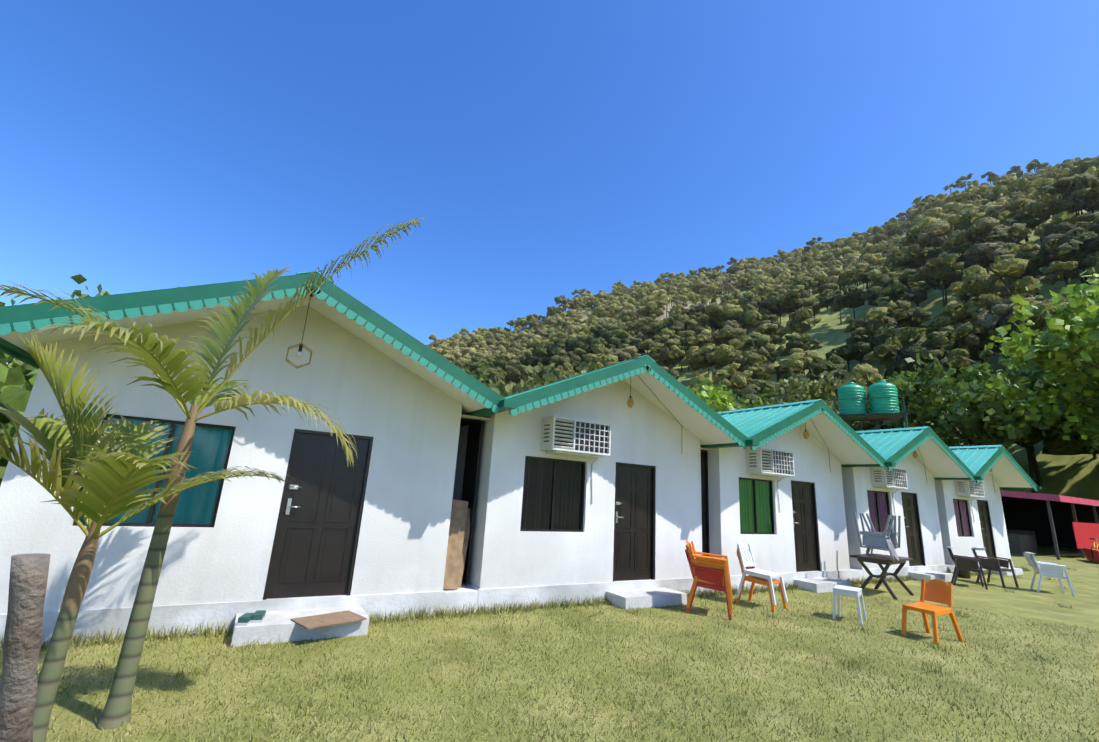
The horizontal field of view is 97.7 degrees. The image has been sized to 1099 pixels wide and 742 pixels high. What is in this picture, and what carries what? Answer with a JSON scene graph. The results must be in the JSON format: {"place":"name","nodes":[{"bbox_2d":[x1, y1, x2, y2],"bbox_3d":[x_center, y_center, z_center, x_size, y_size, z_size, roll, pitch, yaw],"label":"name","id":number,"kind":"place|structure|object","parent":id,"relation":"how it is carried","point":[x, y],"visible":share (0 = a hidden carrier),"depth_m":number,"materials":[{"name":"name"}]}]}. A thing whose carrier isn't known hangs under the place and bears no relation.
{"place":"outdoors","nodes":[
{"label":"outdoors","id":0,"kind":"place"},
{"bbox_2d":[0,546,1098,741],"bbox_3d":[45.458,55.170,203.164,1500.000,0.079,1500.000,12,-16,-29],"label":"lawn ground","id":1,"kind":"structure","parent":0,"point":[1023,600],"depth_m":4.41,"materials":[{"name":"green plant"}]},
{"bbox_2d":[0,351,37,485],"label":"hedge bushes","id":2,"kind":"object","parent":1,"relation":"on","point":[17,379],"visible":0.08,"depth_m":9.51,"materials":[{"name":"green plant"}]},
{"bbox_2d":[0,553,49,741],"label":"tree trunk","id":3,"kind":"object","parent":1,"relation":"on","point":[28,579],"visible":1,"depth_m":2.13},
{"bbox_2d":[0,274,110,364],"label":"tree","id":4,"kind":"object","parent":1,"relation":"on","point":[79,279],"depth_m":30.34,"materials":[{"name":"green plant"}]},
{"bbox_2d":[0,324,288,741],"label":"areca palm","id":5,"kind":"object","parent":1,"relation":"on","point":[88,477],"visible":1,"depth_m":2.90,"materials":[{"name":"green plant"}]},
{"bbox_2d":[0,218,424,729],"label":"areca palm","id":6,"kind":"object","parent":1,"relation":"on","point":[117,708],"visible":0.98,"depth_m":3.40,"materials":[{"name":"green plant"}]},
{"bbox_2d":[0,590,444,645],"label":"wall base","id":7,"kind":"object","parent":1,"relation":"on","point":[173,616],"depth_m":4.95,"materials":[{"name":"white concrete"}]},
{"bbox_2d":[0,306,461,613],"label":"cottage walls","id":8,"kind":"structure","parent":1,"relation":"on","point":[407,420],"depth_m":5.45,"materials":[{"name":"white paint"}]},
{"bbox_2d":[72,414,235,526],"bbox_3d":[-4.099,1.073,5.087,1.230,1.180,0.250,12,-16,-29],"label":"window","id":9,"kind":"structure","parent":8,"relation":"in","point":[198,506],"depth_m":5.15,"materials":[{"name":"teal glass"}]},
{"bbox_2d":[0,271,485,413],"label":"roof soffit","id":10,"kind":"structure","parent":8,"relation":"on","point":[381,345],"depth_m":5.63,"materials":[{"name":"beige paint"}]},
{"bbox_2d":[0,272,504,412],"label":"roof fascia","id":11,"kind":"structure","parent":10,"relation":"attached to","point":[19,318],"depth_m":4.78,"materials":[{"name":"teal metal"}]},
{"bbox_2d":[285,293,313,368],"bbox_3d":[-2.784,-0.466,5.443,0.246,0.890,0.102,12,-16,-29],"label":"hanging lamp","id":12,"kind":"object","parent":10,"relation":"hanging from","point":[299,353],"visible":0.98,"depth_m":5.38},
{"bbox_2d":[263,429,372,599],"bbox_3d":[-2.694,1.667,5.680,0.902,1.864,0.100,12,-16,-29],"label":"door","id":13,"kind":"structure","parent":8,"relation":"in","point":[315,545],"depth_m":5.67,"materials":[{"name":"brown wood"}]},
{"bbox_2d":[443,414,491,613],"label":"gap between houses","id":14,"kind":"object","parent":8,"relation":"attached to","point":[458,592],"depth_m":6.74,"materials":[{"name":"paint"}]},
{"bbox_2d":[462,399,516,416],"bbox_3d":[-2.253,1.018,8.889,0.170,0.095,6.811,12,-16,-29],"label":"valley gutter","id":15,"kind":"object","parent":8,"relation":"on","point":[505,405],"visible":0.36,"depth_m":6.34,"materials":[{"name":"teal metal"}]},
{"bbox_2d":[461,364,511,396],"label":"tree","id":16,"kind":"object","parent":1,"relation":"on","point":[483,376],"depth_m":41.06,"materials":[{"name":"green plant"}]},
{"bbox_2d":[489,360,609,396],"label":"tree","id":17,"kind":"object","parent":1,"relation":"on","point":[526,384],"visible":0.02,"depth_m":41.27,"materials":[{"name":"green plant"}]},
{"bbox_2d":[453,379,701,588],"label":"cottage walls","id":18,"kind":"structure","parent":1,"relation":"on","point":[507,552],"depth_m":7.60,"materials":[{"name":"white paint"}]},
{"bbox_2d":[520,456,584,531],"bbox_3d":[0.003,1.913,7.442,1.230,1.180,0.250,12,-16,-29],"label":"window","id":19,"kind":"structure","parent":18,"relation":"in","point":[553,496],"depth_m":7.39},
{"bbox_2d":[540,416,610,503],"bbox_3d":[0.498,1.400,7.445,1.304,1.275,0.340,12,-16,-29],"label":"air conditioner cage","id":20,"kind":"object","parent":18,"relation":"attached to","point":[572,437],"visible":1,"depth_m":7.32,"materials":[{"name":"white metal"}]},
{"bbox_2d":[504,355,735,444],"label":"roof soffit","id":21,"kind":"structure","parent":18,"relation":"on","point":[705,431],"depth_m":8.46,"materials":[{"name":"beige paint"}]},
{"bbox_2d":[506,356,748,448],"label":"roof fascia","id":22,"kind":"structure","parent":21,"relation":"attached to","point":[537,398],"depth_m":7.27,"materials":[{"name":"teal metal"}]},
{"bbox_2d":[627,375,682,426],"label":"string lights","id":23,"kind":"object","parent":21,"relation":"hanging from","point":[630,402],"visible":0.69,"depth_m":7.76},
{"bbox_2d":[613,462,654,581],"bbox_3d":[1.408,2.506,8.036,0.902,1.864,0.100,12,-16,-29],"label":"door","id":24,"kind":"structure","parent":18,"relation":"in","point":[634,539],"depth_m":8.04,"materials":[{"name":"brown wood"}]},
{"bbox_2d":[700,447,722,593],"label":"gap between houses","id":25,"kind":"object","parent":18,"relation":"attached to","point":[704,501],"depth_m":9.33,"materials":[{"name":"paint"}]},
{"bbox_2d":[700,439,758,448],"bbox_3d":[1.849,1.857,11.245,0.170,0.095,6.811,12,-16,-29],"label":"valley gutter","id":26,"kind":"object","parent":18,"relation":"on","point":[751,442],"visible":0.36,"depth_m":8.76,"materials":[{"name":"teal metal"}]},
{"bbox_2d":[462,578,704,611],"bbox_3d":[-0.536,3.949,9.754,4.338,0.330,5.550,12,-16,-29],"label":"wall base","id":27,"kind":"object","parent":1,"relation":"on","point":[509,595],"depth_m":7.05,"materials":[{"name":"white concrete"}]},
{"bbox_2d":[231,567,1022,646],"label":"door steps","id":28,"kind":"structure","parent":1,"relation":"on","point":[275,625],"depth_m":5.26,"materials":[{"name":"white concrete"}]},
{"bbox_2d":[236,610,266,625],"bbox_3d":[-2.972,2.481,4.839,0.188,0.072,0.376,6,-14,-10],"label":"shoes pair","id":29,"kind":"object","parent":28,"relation":"on","point":[257,616],"visible":1,"depth_m":4.76,"materials":[{"name":"teal"}]},
{"bbox_2d":[291,610,366,628],"bbox_3d":[-2.299,2.592,5.011,0.620,0.012,0.400,19,-21,-46],"label":"door mat","id":30,"kind":"object","parent":28,"relation":"on","point":[320,620],"depth_m":4.98,"materials":[{"name":"beige fabric"}]},
{"bbox_2d":[685,540,732,619],"bbox_3d":[2.399,3.108,7.243,0.677,1.005,0.595,-2,-15,21],"label":"chair","id":31,"kind":"object","parent":1,"relation":"on","point":[710,572],"visible":0.98,"depth_m":7.05,"materials":[{"name":"plastic"}]},
{"bbox_2d":[685,378,736,411],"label":"tree","id":32,"kind":"object","parent":1,"relation":"on","point":[714,398],"visible":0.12,"depth_m":45.46,"materials":[{"name":"green plant"}]},
{"bbox_2d":[689,371,779,410],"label":"tree","id":33,"kind":"object","parent":1,"relation":"on","point":[739,404],"visible":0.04,"depth_m":52.86,"materials":[{"name":"green plant"}]},
{"bbox_2d":[736,542,787,611],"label":"white chairs","id":34,"kind":"object","parent":1,"relation":"on","point":[755,574],"visible":1,"depth_m":7.89,"materials":[{"name":"plastic"}]},
{"bbox_2d":[708,425,849,575],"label":"cottage walls","id":35,"kind":"structure","parent":1,"relation":"on","point":[775,552],"depth_m":9.98,"materials":[{"name":"white paint"}]},
{"bbox_2d":[739,477,774,533],"bbox_3d":[4.104,2.752,9.798,1.230,1.180,0.250,12,-16,-29],"label":"window","id":36,"kind":"structure","parent":35,"relation":"in","point":[756,506],"depth_m":9.77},
{"bbox_2d":[746,447,794,512],"bbox_3d":[4.600,2.239,9.801,1.304,1.275,0.340,12,-16,-29],"label":"air conditioner cage","id":37,"kind":"object","parent":35,"relation":"attached to","point":[763,461],"visible":0.96,"depth_m":9.65,"materials":[{"name":"white metal"}]},
{"bbox_2d":[717,399,877,464],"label":"roof","id":38,"kind":"structure","parent":35,"relation":"on","point":[844,448],"depth_m":10.64,"materials":[{"name":"teal metal"}]},
{"bbox_2d":[748,400,885,469],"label":"roof trim","id":39,"kind":"structure","parent":38,"relation":"attached to","point":[776,430],"depth_m":9.71,"materials":[{"name":"teal metal"}]},
{"bbox_2d":[803,418,830,472],"bbox_3d":[5.990,1.561,10.671,1.772,1.248,0.119,17,-19,-43],"label":"hanging lamp","id":40,"kind":"object","parent":38,"relation":"hanging from","point":[805,434],"visible":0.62,"depth_m":10.12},
{"bbox_2d":[791,480,820,571],"bbox_3d":[5.510,3.345,10.391,0.902,1.864,0.100,12,-16,-29],"label":"door","id":41,"kind":"structure","parent":35,"relation":"in","point":[807,553],"depth_m":10.42,"materials":[{"name":"brown wood"}]},
{"bbox_2d":[841,462,895,466],"bbox_3d":[5.950,2.696,13.601,0.170,0.095,6.811,12,-16,-29],"label":"valley gutter","id":42,"kind":"object","parent":35,"relation":"on","point":[890,464],"visible":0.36,"depth_m":11.08,"materials":[{"name":"green metal"}]},
{"bbox_2d":[730,570,852,591],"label":"cottage plinth","id":43,"kind":"structure","parent":1,"relation":"on","point":[791,577],"depth_m":9.94,"materials":[{"name":"white concrete"}]},
{"bbox_2d":[757,365,921,430],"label":"tree","id":44,"kind":"object","parent":1,"relation":"on","point":[823,389],"depth_m":52.37,"materials":[{"name":"green plant"}]},
{"bbox_2d":[832,585,866,624],"bbox_3d":[4.558,3.549,7.312,0.384,0.452,0.469,-8,-18,38],"label":"white stool","id":45,"kind":"object","parent":1,"relation":"on","point":[848,591],"visible":0.96,"depth_m":7.25,"materials":[{"name":"plastic"}]},
{"bbox_2d":[841,467,863,581],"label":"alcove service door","id":46,"kind":"structure","parent":1,"relation":"on","point":[856,573],"depth_m":11.00,"materials":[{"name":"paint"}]},
{"bbox_2d":[850,513,913,599],"bbox_3d":[6.889,3.793,9.955,1.282,1.582,0.758,14,-18,-37],"label":"folding table","id":47,"kind":"object","parent":1,"relation":"on","point":[885,540],"visible":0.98,"depth_m":9.76,"materials":[{"name":"brown plastic"}]},
{"bbox_2d":[841,453,944,568],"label":"cottage walls","id":48,"kind":"structure","parent":1,"relation":"on","point":[857,483],"depth_m":12.44,"materials":[{"name":"white paint"}]},
{"bbox_2d":[867,490,891,531],"bbox_3d":[8.206,3.591,12.153,1.230,1.180,0.250,12,-16,-29],"label":"window","id":49,"kind":"structure","parent":48,"relation":"in","point":[878,508],"depth_m":12.14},
{"bbox_2d":[870,467,907,515],"bbox_3d":[8.702,3.078,12.156,1.304,1.275,0.340,12,-16,-29],"label":"air conditioner","id":50,"kind":"object","parent":48,"relation":"attached to","point":[894,478],"visible":0.94,"depth_m":12.00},
{"bbox_2d":[855,426,968,477],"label":"roof","id":51,"kind":"structure","parent":48,"relation":"on","point":[886,444],"depth_m":12.90,"materials":[{"name":"teal metal"}]},
{"bbox_2d":[913,448,926,480],"bbox_3d":[10.092,2.400,13.027,1.772,1.248,0.119,17,-19,-43],"label":"hanging lamp","id":52,"kind":"object","parent":51,"relation":"hanging from","point":[915,455],"visible":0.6,"depth_m":12.47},
{"bbox_2d":[886,427,974,482],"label":"roof trim","id":53,"kind":"structure","parent":51,"relation":"attached to","point":[903,452],"depth_m":12.11,"materials":[{"name":"teal metal"}]},
{"bbox_2d":[901,492,924,565],"bbox_3d":[9.612,4.184,12.747,0.902,1.864,0.100,12,-16,-29],"label":"door","id":54,"kind":"structure","parent":48,"relation":"in","point":[912,528],"depth_m":12.80,"materials":[{"name":"brown wood"}]},
{"bbox_2d":[934,476,982,479],"bbox_3d":[10.052,3.535,15.956,0.170,0.095,6.811,12,-16,-29],"label":"valley gutter","id":55,"kind":"object","parent":48,"relation":"on","point":[978,478],"visible":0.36,"depth_m":13.43,"materials":[{"name":"green metal"}]},
{"bbox_2d":[850,565,947,580],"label":"cottage plinth","id":56,"kind":"structure","parent":1,"relation":"on","point":[904,571],"depth_m":12.09,"materials":[{"name":"white concrete"}]},
{"bbox_2d":[901,579,963,644],"bbox_3d":[5.204,3.257,6.573,0.656,0.746,0.435,10,-15,-25],"label":"orange chair","id":57,"kind":"object","parent":1,"relation":"on","point":[937,590],"visible":0.94,"depth_m":6.59,"materials":[{"name":"plastic"}]},
{"bbox_2d":[934,480,953,571],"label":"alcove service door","id":58,"kind":"structure","parent":1,"relation":"on","point":[950,568],"depth_m":13.35,"materials":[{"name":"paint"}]},
{"bbox_2d":[958,569,970,577],"bbox_3d":[11.277,5.388,13.078,0.340,0.450,0.331,12,-16,-29],"label":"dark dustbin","id":59,"kind":"object","parent":1,"relation":"on","point":[964,574],"visible":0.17,"depth_m":12.95,"materials":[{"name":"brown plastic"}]},
{"bbox_2d":[945,546,987,589],"bbox_3d":[10.219,4.815,11.787,0.657,0.878,0.595,-6,-17,33],"label":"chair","id":60,"kind":"object","parent":1,"relation":"on","point":[966,563],"visible":0.98,"depth_m":11.66,"materials":[{"name":"brown plastic"}]},
{"bbox_2d":[934,473,1010,563],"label":"cottage walls","id":61,"kind":"structure","parent":1,"relation":"on","point":[946,495],"depth_m":14.56,"materials":[{"name":"white paint"}]},
{"bbox_2d":[0,337,1041,489],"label":"eave gutters","id":62,"kind":"object","parent":61,"relation":"on","point":[14,351],"visible":0.22,"depth_m":4.72,"materials":[{"name":"teal metal"}]},
{"bbox_2d":[953,499,971,536],"bbox_3d":[12.308,4.430,14.509,1.230,1.180,0.250,12,-16,-29],"label":"window","id":63,"kind":"structure","parent":61,"relation":"in","point":[963,524],"depth_m":14.52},
{"bbox_2d":[954,480,984,521],"bbox_3d":[12.804,3.917,14.512,1.304,1.275,0.340,12,-16,-29],"label":"air conditioner","id":64,"kind":"object","parent":61,"relation":"attached to","point":[968,488],"visible":0.92,"depth_m":14.34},
{"bbox_2d":[977,500,995,557],"bbox_3d":[13.714,5.024,15.102,0.902,1.864,0.100,12,-16,-29],"label":"door","id":65,"kind":"structure","parent":61,"relation":"in","point":[986,528],"depth_m":15.19,"materials":[{"name":"wood"}]},
{"bbox_2d":[949,445,1032,487],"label":"roof","id":66,"kind":"structure","parent":61,"relation":"on","point":[1005,472],"depth_m":15.20,"materials":[{"name":"teal metal"}]},
{"bbox_2d":[975,445,1036,490],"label":"roof trim","id":67,"kind":"structure","parent":66,"relation":"attached to","point":[983,470],"depth_m":14.49,"materials":[{"name":"teal metal"}]},
{"bbox_2d":[945,561,1013,572],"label":"cottage plinth","id":68,"kind":"structure","parent":1,"relation":"on","point":[978,564],"depth_m":14.36,"materials":[{"name":"white concrete"}]},
{"bbox_2d":[971,547,1018,587],"bbox_3d":[11.344,5.006,12.267,0.595,0.878,0.657,9,-15,-20],"label":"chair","id":69,"kind":"object","parent":1,"relation":"on","point":[993,563],"visible":0.85,"depth_m":12.21,"materials":[{"name":"brown plastic"}]},
{"bbox_2d":[1000,489,1030,492],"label":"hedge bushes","id":70,"kind":"object","parent":1,"relation":"on","point":[1016,490],"depth_m":35.87,"materials":[{"name":"green plant"}]},
{"bbox_2d":[981,268,1098,452],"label":"bright tree","id":71,"kind":"object","parent":1,"relation":"on","point":[1085,326],"depth_m":35.75,"materials":[{"name":"green plant"}]},
{"bbox_2d":[1023,552,1074,596],"bbox_3d":[11.981,4.865,11.548,0.657,0.878,0.595,-4,-16,29],"label":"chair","id":72,"kind":"object","parent":1,"relation":"on","point":[1047,569],"visible":1,"depth_m":11.42,"materials":[{"name":"white plastic"}]},
{"bbox_2d":[1000,490,1098,562],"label":"shed","id":73,"kind":"structure","parent":1,"relation":"on","point":[1033,521],"depth_m":30.32,"materials":[{"name":"painted metal"},{"name":"wood"}]},
{"bbox_2d":[1012,310,1096,438],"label":"tree","id":74,"kind":"object","parent":1,"relation":"on","point":[1023,374],"depth_m":46.47,"materials":[{"name":"green plant"}]},
{"bbox_2d":[1090,538,1098,559],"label":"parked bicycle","id":75,"kind":"object","parent":1,"relation":"on","point":[1094,545],"visible":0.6,"depth_m":21.30,"materials":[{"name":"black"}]},
{"bbox_2d":[0,0,1098,363],"label":"sky","id":76,"kind":"structure","parent":0,"point":[545,150],"materials":[{"name":"blue"}]},
{"bbox_2d":[489,193,1098,500],"bbox_3d":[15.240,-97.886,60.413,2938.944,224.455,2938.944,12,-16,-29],"label":"hillside terrain","id":77,"kind":"structure","parent":0,"point":[1077,476],"depth_m":105.81,"materials":[{"name":"green plant"}]},
{"bbox_2d":[425,155,1098,454],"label":"trees","id":78,"kind":"object","parent":77,"relation":"on","point":[891,325],"visible":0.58,"depth_m":126.59,"materials":[{"name":"green plant"}]},
{"bbox_2d":[433,165,1096,492],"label":"hillside forest trunks","id":79,"kind":"object","parent":77,"relation":"on","point":[1032,460],"visible":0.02,"depth_m":108.80,"materials":[{"name":"brown"}]},
{"bbox_2d":[867,349,1098,454],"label":"tree","id":80,"kind":"object","parent":77,"relation":"on","point":[966,406],"depth_m":43.38,"materials":[{"name":"green plant"}]},
{"bbox_2d":[833,396,908,430],"bbox_3d":[17.335,5.259,25.588,2.004,7.468,3.406,24,-24,-54],"label":"stand","id":81,"kind":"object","parent":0,"point":[895,416],"depth_m":25.96,"materials":[{"name":"black metal"}]},
{"bbox_2d":[837,381,899,413],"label":"water tanks","id":82,"kind":"object","parent":81,"relation":"on","point":[847,392],"visible":0.9,"depth_m":26.13,"materials":[{"name":"teal plastic"}]}
]}

